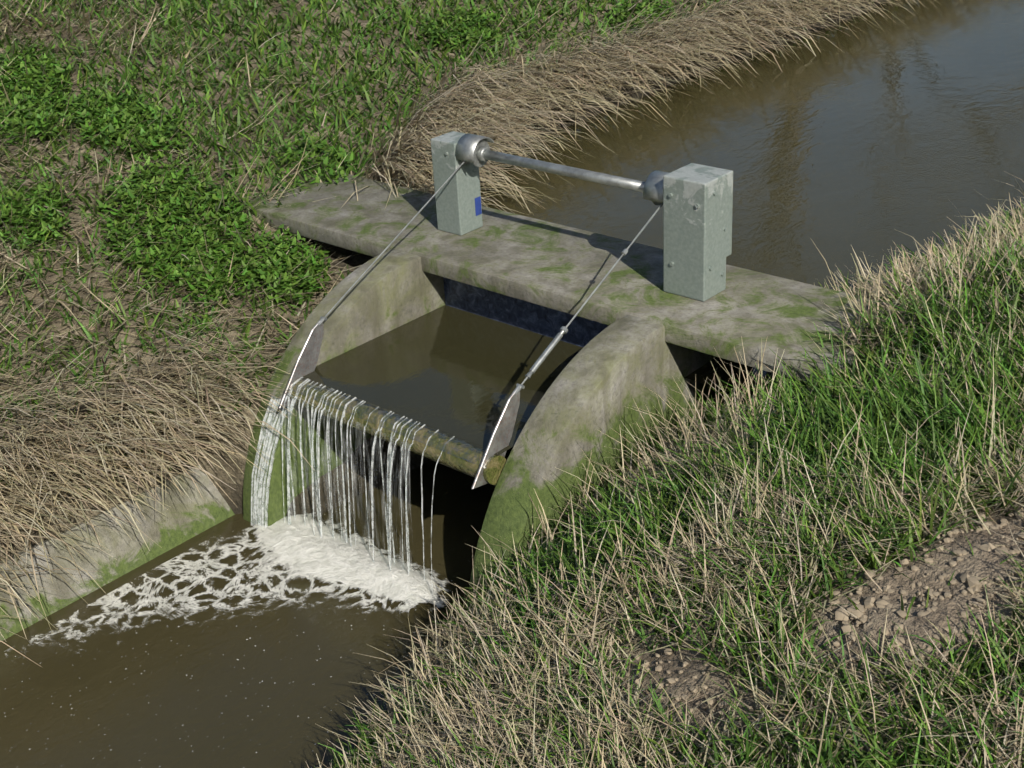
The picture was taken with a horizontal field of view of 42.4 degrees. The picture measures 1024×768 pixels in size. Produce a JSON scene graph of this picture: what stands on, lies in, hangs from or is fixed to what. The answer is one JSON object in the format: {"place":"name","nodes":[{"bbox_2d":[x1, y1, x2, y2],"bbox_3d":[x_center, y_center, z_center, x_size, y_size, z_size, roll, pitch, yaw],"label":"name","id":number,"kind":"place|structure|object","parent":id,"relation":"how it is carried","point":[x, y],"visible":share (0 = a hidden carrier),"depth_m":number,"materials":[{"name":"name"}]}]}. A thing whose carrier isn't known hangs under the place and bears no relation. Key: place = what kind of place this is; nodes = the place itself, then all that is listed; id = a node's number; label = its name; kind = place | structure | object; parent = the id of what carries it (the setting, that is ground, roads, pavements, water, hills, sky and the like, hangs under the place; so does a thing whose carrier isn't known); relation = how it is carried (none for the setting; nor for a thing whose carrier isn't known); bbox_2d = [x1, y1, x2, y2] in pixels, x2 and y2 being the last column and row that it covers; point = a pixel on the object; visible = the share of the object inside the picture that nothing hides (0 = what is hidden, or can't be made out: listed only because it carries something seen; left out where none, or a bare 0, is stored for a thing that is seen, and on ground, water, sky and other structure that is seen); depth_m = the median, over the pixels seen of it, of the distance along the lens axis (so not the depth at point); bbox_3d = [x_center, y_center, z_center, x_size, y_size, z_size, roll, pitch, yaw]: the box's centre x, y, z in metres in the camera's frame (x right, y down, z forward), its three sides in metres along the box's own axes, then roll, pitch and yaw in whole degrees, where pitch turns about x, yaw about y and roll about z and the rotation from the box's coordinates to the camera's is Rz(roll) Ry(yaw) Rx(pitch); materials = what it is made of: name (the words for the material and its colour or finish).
{"place":"outdoors","nodes":[
{"label":"outdoors","id":0,"kind":"place"},
{"bbox_2d":[285,379,506,484],"bbox_3d":[-0.362,0.128,3.907,0.852,0.088,0.088,19,34,37],"label":"weir crest","id":1,"kind":"object","parent":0,"point":[458,455],"visible":0.93,"depth_m":3.84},
{"bbox_2d":[0,0,962,665],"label":"dry grass","id":2,"kind":"structure","parent":0,"point":[496,130],"depth_m":5.17,"materials":[{"name":"plant"}]},
{"bbox_2d":[0,0,1023,767],"bbox_3d":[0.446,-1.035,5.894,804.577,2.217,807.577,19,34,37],"label":"ground","id":3,"kind":"structure","parent":0,"point":[366,464],"depth_m":4.41,"materials":[{"name":"soil"}]},
{"bbox_2d":[0,465,234,640],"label":"concrete canal lining","id":4,"kind":"object","parent":3,"relation":"on","point":[185,518],"visible":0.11,"depth_m":4.05,"materials":[{"name":"concrete"}]},
{"bbox_2d":[0,460,495,767],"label":"water","id":5,"kind":"structure","parent":3,"relation":"on","point":[222,705],"depth_m":3.69,"materials":[{"name":"brown liquid"}]},
{"bbox_2d":[5,513,458,767],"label":"water foam","id":6,"kind":"object","parent":5,"relation":"on","point":[307,546],"visible":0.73,"depth_m":4.00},
{"bbox_2d":[251,380,431,563],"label":"water droplets","id":7,"kind":"object","parent":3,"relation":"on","point":[342,470],"visible":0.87,"depth_m":4.07,"materials":[{"name":"white liquid"}]},
{"bbox_2d":[243,249,444,525],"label":"weir wall","id":8,"kind":"structure","parent":3,"relation":"on","point":[392,289],"depth_m":4.29,"materials":[{"name":"concrete"}]},
{"bbox_2d":[0,0,703,312],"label":"weed leaves","id":9,"kind":"object","parent":3,"relation":"on","point":[40,114],"visible":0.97,"depth_m":5.00,"materials":[{"name":"green plant"}]},
{"bbox_2d":[0,0,883,538],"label":"green grass","id":10,"kind":"structure","parent":3,"relation":"on","point":[260,34],"depth_m":5.91,"materials":[{"name":"green plant"}]},
{"bbox_2d":[243,173,883,385],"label":"slab","id":11,"kind":"structure","parent":3,"relation":"on","point":[559,267],"depth_m":4.24,"materials":[{"name":"grey concrete"}]},
{"bbox_2d":[431,131,482,234],"bbox_3d":[-0.193,-0.697,4.589,0.115,0.330,0.120,19,34,37],"label":"post","id":12,"kind":"object","parent":11,"relation":"on","point":[458,193],"visible":0.93,"depth_m":4.55,"materials":[{"name":"grey metal"}]},
{"bbox_2d":[475,196,481,215],"bbox_3d":[-0.118,-0.622,4.616,0.002,0.065,0.030,19,34,37],"label":"blue label plate","id":13,"kind":"object","parent":12,"relation":"attached to","point":[478,210],"visible":1,"depth_m":4.62,"materials":[{"name":"blue plastic"}]},
{"bbox_2d":[455,134,668,204],"bbox_3d":[0.176,-0.681,4.227,0.885,0.113,0.108,19,34,37],"label":"hoist shaft","id":14,"kind":"object","parent":12,"relation":"attached to","point":[475,150],"visible":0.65,"depth_m":4.25,"materials":[{"name":"silver metal"}]},
{"bbox_2d":[316,161,662,394],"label":"lifting cables","id":15,"kind":"object","parent":14,"relation":"hanging from","point":[547,351],"visible":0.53,"depth_m":3.83,"materials":[{"name":"grey metal"}]},
{"bbox_2d":[443,277,608,346],"bbox_3d":[0.100,-0.063,4.397,0.856,0.538,0.012,19,34,37],"label":"weir baffle","id":16,"kind":"object","parent":11,"relation":"attached to","point":[539,319],"depth_m":4.37,"materials":[{"name":"metal"}]},
{"bbox_2d":[663,163,732,301],"bbox_3d":[0.560,-0.456,3.971,0.156,0.370,0.156,19,34,37],"label":"post","id":17,"kind":"object","parent":11,"relation":"on","point":[697,221],"visible":1,"depth_m":3.92,"materials":[{"name":"grey metal"}]},
{"bbox_2d":[467,315,731,613],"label":"weir wall","id":18,"kind":"structure","parent":3,"relation":"on","point":[606,376],"depth_m":3.70,"materials":[{"name":"concrete"}]},
{"bbox_2d":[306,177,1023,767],"bbox_3d":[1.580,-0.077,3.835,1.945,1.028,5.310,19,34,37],"label":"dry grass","id":19,"kind":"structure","parent":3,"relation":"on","point":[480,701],"depth_m":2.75,"materials":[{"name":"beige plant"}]},
{"bbox_2d":[314,200,1023,767],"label":"grass","id":20,"kind":"structure","parent":3,"relation":"on","point":[896,414],"depth_m":2.87,"materials":[{"name":"green plant"}]},
{"bbox_2d":[480,0,1023,397],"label":"water","id":21,"kind":"structure","parent":3,"relation":"on","point":[870,141],"depth_m":6.06,"materials":[{"name":"brown liquid"}]},
{"bbox_2d":[607,508,1023,728],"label":"earth clods","id":22,"kind":"object","parent":3,"relation":"on","point":[975,585],"visible":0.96,"depth_m":2.42,"materials":[{"name":"brown soil"}]},
{"bbox_3d":[-0.154,0.248,4.216,0.850,0.571,0.571,19,34,37],"label":"flap","id":23,"kind":"object","parent":3,"relation":"on","visible":0},
{"bbox_2d":[278,321,323,407],"bbox_3d":[-0.661,-0.056,4.134,0.008,0.240,0.215,19,34,37],"label":"plate","id":24,"kind":"object","parent":23,"relation":"attached to","point":[306,362],"visible":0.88,"depth_m":4.13,"materials":[{"name":"metal"}]},
{"bbox_2d":[300,305,582,455],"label":"water pool","id":25,"kind":"structure","parent":23,"relation":"on","point":[454,373],"depth_m":4.12,"materials":[{"name":"brown liquid"}]},
{"bbox_2d":[471,389,519,488],"bbox_3d":[-0.045,0.156,3.636,0.008,0.240,0.215,19,34,37],"label":"plate","id":26,"kind":"object","parent":23,"relation":"attached to","point":[500,438],"visible":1,"depth_m":3.64,"materials":[{"name":"metal"}]}
]}

